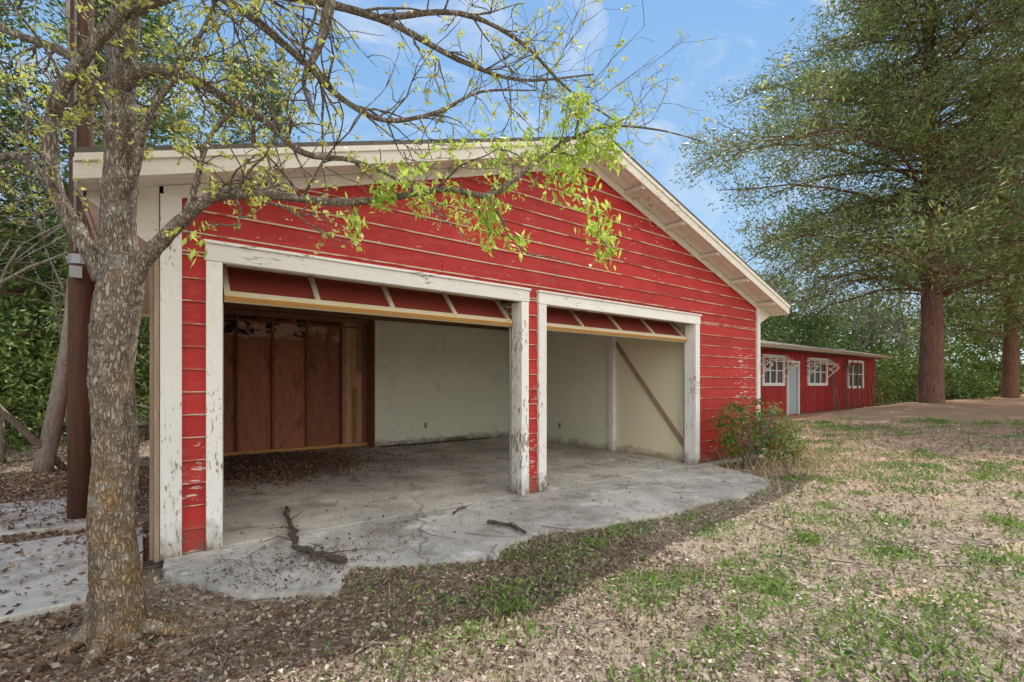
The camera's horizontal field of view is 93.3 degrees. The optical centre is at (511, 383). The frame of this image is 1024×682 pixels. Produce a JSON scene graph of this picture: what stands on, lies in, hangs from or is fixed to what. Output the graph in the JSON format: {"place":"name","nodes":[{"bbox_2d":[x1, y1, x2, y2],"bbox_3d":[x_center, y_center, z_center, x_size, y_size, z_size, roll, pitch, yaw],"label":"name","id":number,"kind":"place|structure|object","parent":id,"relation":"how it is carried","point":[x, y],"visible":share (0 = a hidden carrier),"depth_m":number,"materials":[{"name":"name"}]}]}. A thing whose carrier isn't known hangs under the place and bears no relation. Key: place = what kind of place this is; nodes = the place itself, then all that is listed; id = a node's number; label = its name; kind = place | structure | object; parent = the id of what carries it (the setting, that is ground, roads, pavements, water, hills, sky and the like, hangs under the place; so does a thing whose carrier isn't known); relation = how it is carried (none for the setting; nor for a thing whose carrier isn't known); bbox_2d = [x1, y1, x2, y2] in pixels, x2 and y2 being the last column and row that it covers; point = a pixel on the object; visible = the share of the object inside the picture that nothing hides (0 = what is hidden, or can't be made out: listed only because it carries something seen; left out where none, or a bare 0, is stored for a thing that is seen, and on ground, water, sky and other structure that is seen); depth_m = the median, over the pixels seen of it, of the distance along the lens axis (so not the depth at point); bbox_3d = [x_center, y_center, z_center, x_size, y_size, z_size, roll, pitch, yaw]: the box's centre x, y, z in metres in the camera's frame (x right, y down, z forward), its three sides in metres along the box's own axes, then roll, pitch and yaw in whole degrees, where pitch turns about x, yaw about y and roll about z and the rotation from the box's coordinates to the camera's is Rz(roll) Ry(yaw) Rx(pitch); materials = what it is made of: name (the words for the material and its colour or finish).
{"place":"outdoors","nodes":[
{"label":"outdoors","id":0,"kind":"place"},
{"bbox_2d":[163,463,768,603],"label":"concrete driveway","id":1,"kind":"structure","parent":0,"point":[644,504],"depth_m":4.61,"materials":[{"name":"grey concrete"}]},
{"bbox_2d":[452,501,476,514],"bbox_3d":[-0.573,1.356,5.318,0.280,0.099,0.314,0,0,24],"label":"fallen branch","id":2,"kind":"object","parent":1,"relation":"on","point":[456,510],"visible":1,"depth_m":5.30,"materials":[{"name":"wood"}]},
{"bbox_2d":[487,519,526,533],"bbox_3d":[-0.072,1.360,4.663,0.206,0.091,0.510,0,0,-37],"label":"fallen branch","id":3,"kind":"object","parent":1,"relation":"on","point":[509,524],"visible":1,"depth_m":4.69,"materials":[{"name":"brown wood"}]},
{"bbox_2d":[0,394,1023,681],"bbox_3d":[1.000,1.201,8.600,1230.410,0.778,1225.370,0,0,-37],"label":"ground","id":4,"kind":"structure","parent":0,"point":[1000,408],"depth_m":3.37,"materials":[{"name":"soil"}]},
{"bbox_2d":[0,0,96,458],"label":"cedar tree","id":5,"kind":"object","parent":4,"relation":"on","point":[34,286],"visible":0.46,"depth_m":11.56,"materials":[{"name":"green plant"}]},
{"bbox_2d":[0,498,143,624],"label":"concrete walkway","id":6,"kind":"structure","parent":4,"relation":"on","point":[36,601],"depth_m":3.75,"materials":[{"name":"grey concrete"}]},
{"bbox_2d":[67,0,94,519],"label":"utility pole","id":7,"kind":"object","parent":6,"relation":"on","point":[81,287],"visible":0.62,"depth_m":5.05,"materials":[{"name":"brown wood"}]},
{"bbox_2d":[0,0,197,472],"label":"woodland thicket","id":8,"kind":"object","parent":4,"relation":"on","point":[54,419],"visible":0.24,"depth_m":8.79,"materials":[{"name":"green plant"}]},
{"bbox_2d":[0,0,238,401],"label":"cedar tree","id":9,"kind":"object","parent":4,"relation":"on","point":[148,28],"visible":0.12,"depth_m":13.33,"materials":[{"name":"green plant"}]},
{"bbox_2d":[164,38,311,144],"bbox_3d":[-10.783,-6.157,19.927,8.237,15.927,9.683,0,0,14],"label":"cedar tree","id":10,"kind":"object","parent":4,"relation":"on","point":[252,137],"visible":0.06,"depth_m":19.49,"materials":[{"name":"green plant"}]},
{"bbox_2d":[0,437,792,681],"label":"dark fallen leaves","id":11,"kind":"object","parent":4,"relation":"on","point":[251,465],"visible":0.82,"depth_m":3.25,"materials":[{"name":"brown plant"}]},
{"bbox_2d":[400,642,412,681],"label":"fallen branch","id":12,"kind":"object","parent":4,"relation":"on","point":[404,665],"visible":1,"depth_m":2.40,"materials":[{"name":"wood"}]},
{"bbox_2d":[0,0,826,672],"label":"elm tree","id":13,"kind":"object","parent":4,"relation":"on","point":[116,610],"visible":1,"depth_m":2.76,"materials":[{"name":"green plant"}]},
{"bbox_2d":[72,136,789,562],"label":"red garage","id":14,"kind":"structure","parent":4,"relation":"on","point":[270,330],"depth_m":6.80,"materials":[{"name":"paint"}]},
{"bbox_2d":[223,264,512,326],"bbox_3d":[-2.087,-0.986,6.319,3.185,0.508,2.765,0,0,-37],"label":"overhead door wide","id":15,"kind":"structure","parent":14,"relation":"in","point":[241,284],"depth_m":5.11,"materials":[{"name":"red wood"}]},
{"bbox_2d":[502,300,687,341],"bbox_3d":[0.907,-0.986,8.565,3.350,0.508,2.765,0,0,-37],"label":"garage door","id":16,"kind":"structure","parent":14,"relation":"in","point":[560,319],"depth_m":7.51,"materials":[{"name":"red wood"}]},
{"bbox_2d":[0,420,1023,681],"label":"fallen leaves","id":17,"kind":"object","parent":4,"relation":"on","point":[632,618],"depth_m":3.27,"materials":[{"name":"brown plant"}]},
{"bbox_2d":[0,464,1023,681],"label":"scattered twigs","id":18,"kind":"object","parent":4,"relation":"on","point":[660,655],"visible":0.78,"depth_m":3.40,"materials":[{"name":"brown wood"}]},
{"bbox_2d":[707,394,790,467],"bbox_3d":[4.060,0.815,8.364,1.750,1.315,1.241,0,0,-37],"label":"nandina shrub","id":19,"kind":"object","parent":4,"relation":"on","point":[735,428],"visible":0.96,"depth_m":8.19,"materials":[{"name":"green plant"}]},
{"bbox_2d":[746,402,808,458],"bbox_3d":[5.062,0.922,9.354,1.083,1.158,0.921,0,0,20],"label":"nandina shrub","id":20,"kind":"object","parent":4,"relation":"on","point":[784,420],"visible":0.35,"depth_m":9.25,"materials":[{"name":"green plant"}]},
{"bbox_2d":[753,424,814,469],"bbox_3d":[4.764,1.107,8.436,1.467,0.790,0.875,0,0,-37],"label":"nandina shrub","id":21,"kind":"object","parent":4,"relation":"on","point":[796,452],"visible":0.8,"depth_m":8.28,"materials":[{"name":"green plant"}]},
{"bbox_2d":[760,299,851,350],"bbox_3d":[16.679,-1.712,29.074,10.179,6.370,6.704,0,0,-37],"label":"overhanging shrub","id":22,"kind":"object","parent":4,"relation":"on","point":[805,329],"visible":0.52,"depth_m":27.56,"materials":[{"name":"green plant"}]},
{"bbox_2d":[760,340,892,416],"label":"red cottage","id":23,"kind":"structure","parent":4,"relation":"on","point":[800,379],"depth_m":23.00,"materials":[{"name":"paint"}]},
{"bbox_2d":[789,365,796,413],"bbox_3d":[12.574,0.200,21.734,1.000,2.300,0.055,0,0,-37],"label":"front door","id":24,"kind":"structure","parent":23,"relation":"in","point":[793,375],"depth_m":21.79,"materials":[{"name":"white wood"}]},
{"bbox_2d":[762,354,863,414],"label":"window frames","id":25,"kind":"structure","parent":23,"relation":"in","point":[763,356],"depth_m":21.98,"materials":[{"name":"white wood"}]},
{"bbox_2d":[765,360,860,385],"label":"window panes","id":26,"kind":"structure","parent":23,"relation":"in","point":[773,373],"depth_m":23.12,"materials":[{"name":"clear glass"}]},
{"bbox_2d":[669,0,1023,402],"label":"cedar tree","id":27,"kind":"object","parent":4,"relation":"on","point":[933,261],"visible":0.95,"depth_m":20.66,"materials":[{"name":"green plant"}]},
{"bbox_2d":[714,224,1023,400],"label":"distant woodland","id":28,"kind":"object","parent":4,"relation":"on","point":[865,329],"visible":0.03,"depth_m":42.41,"materials":[{"name":"green plant"}]},
{"bbox_2d":[849,339,918,405],"bbox_3d":[23.382,-0.668,30.633,6.896,4.407,6.152,0,0,-37],"label":"evergreen shrub","id":29,"kind":"object","parent":4,"relation":"on","point":[885,376],"visible":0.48,"depth_m":29.44,"materials":[{"name":"green plant"}]},
{"bbox_2d":[831,48,1023,397],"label":"cedar tree","id":30,"kind":"object","parent":4,"relation":"on","point":[1009,335],"visible":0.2,"depth_m":29.30,"materials":[{"name":"green plant"}]},
{"bbox_2d":[906,359,1000,399],"bbox_3d":[26.384,-0.157,29.110,5.008,2.566,4.530,0,0,-37],"label":"evergreen shrub","id":31,"kind":"object","parent":4,"relation":"on","point":[956,391],"visible":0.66,"depth_m":28.10,"materials":[{"name":"green plant"}]},
{"bbox_2d":[899,0,1023,247],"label":"cedar tree","id":32,"kind":"object","parent":4,"relation":"on","point":[1014,125],"visible":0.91,"depth_m":14.98,"materials":[{"name":"green plant"}]},
{"bbox_2d":[0,0,1023,384],"label":"sky","id":33,"kind":"structure","parent":0,"point":[741,33],"materials":[{"name":"blue"}]},
{"bbox_2d":[282,416,1023,681],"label":"grass","id":34,"kind":"structure","parent":0,"point":[899,550],"depth_m":3.41,"materials":[{"name":"green plant"}]},
{"bbox_2d":[321,412,1023,681],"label":"dry grass","id":35,"kind":"structure","parent":0,"point":[809,463],"depth_m":5.01,"materials":[{"name":"beige plant"}]}
]}

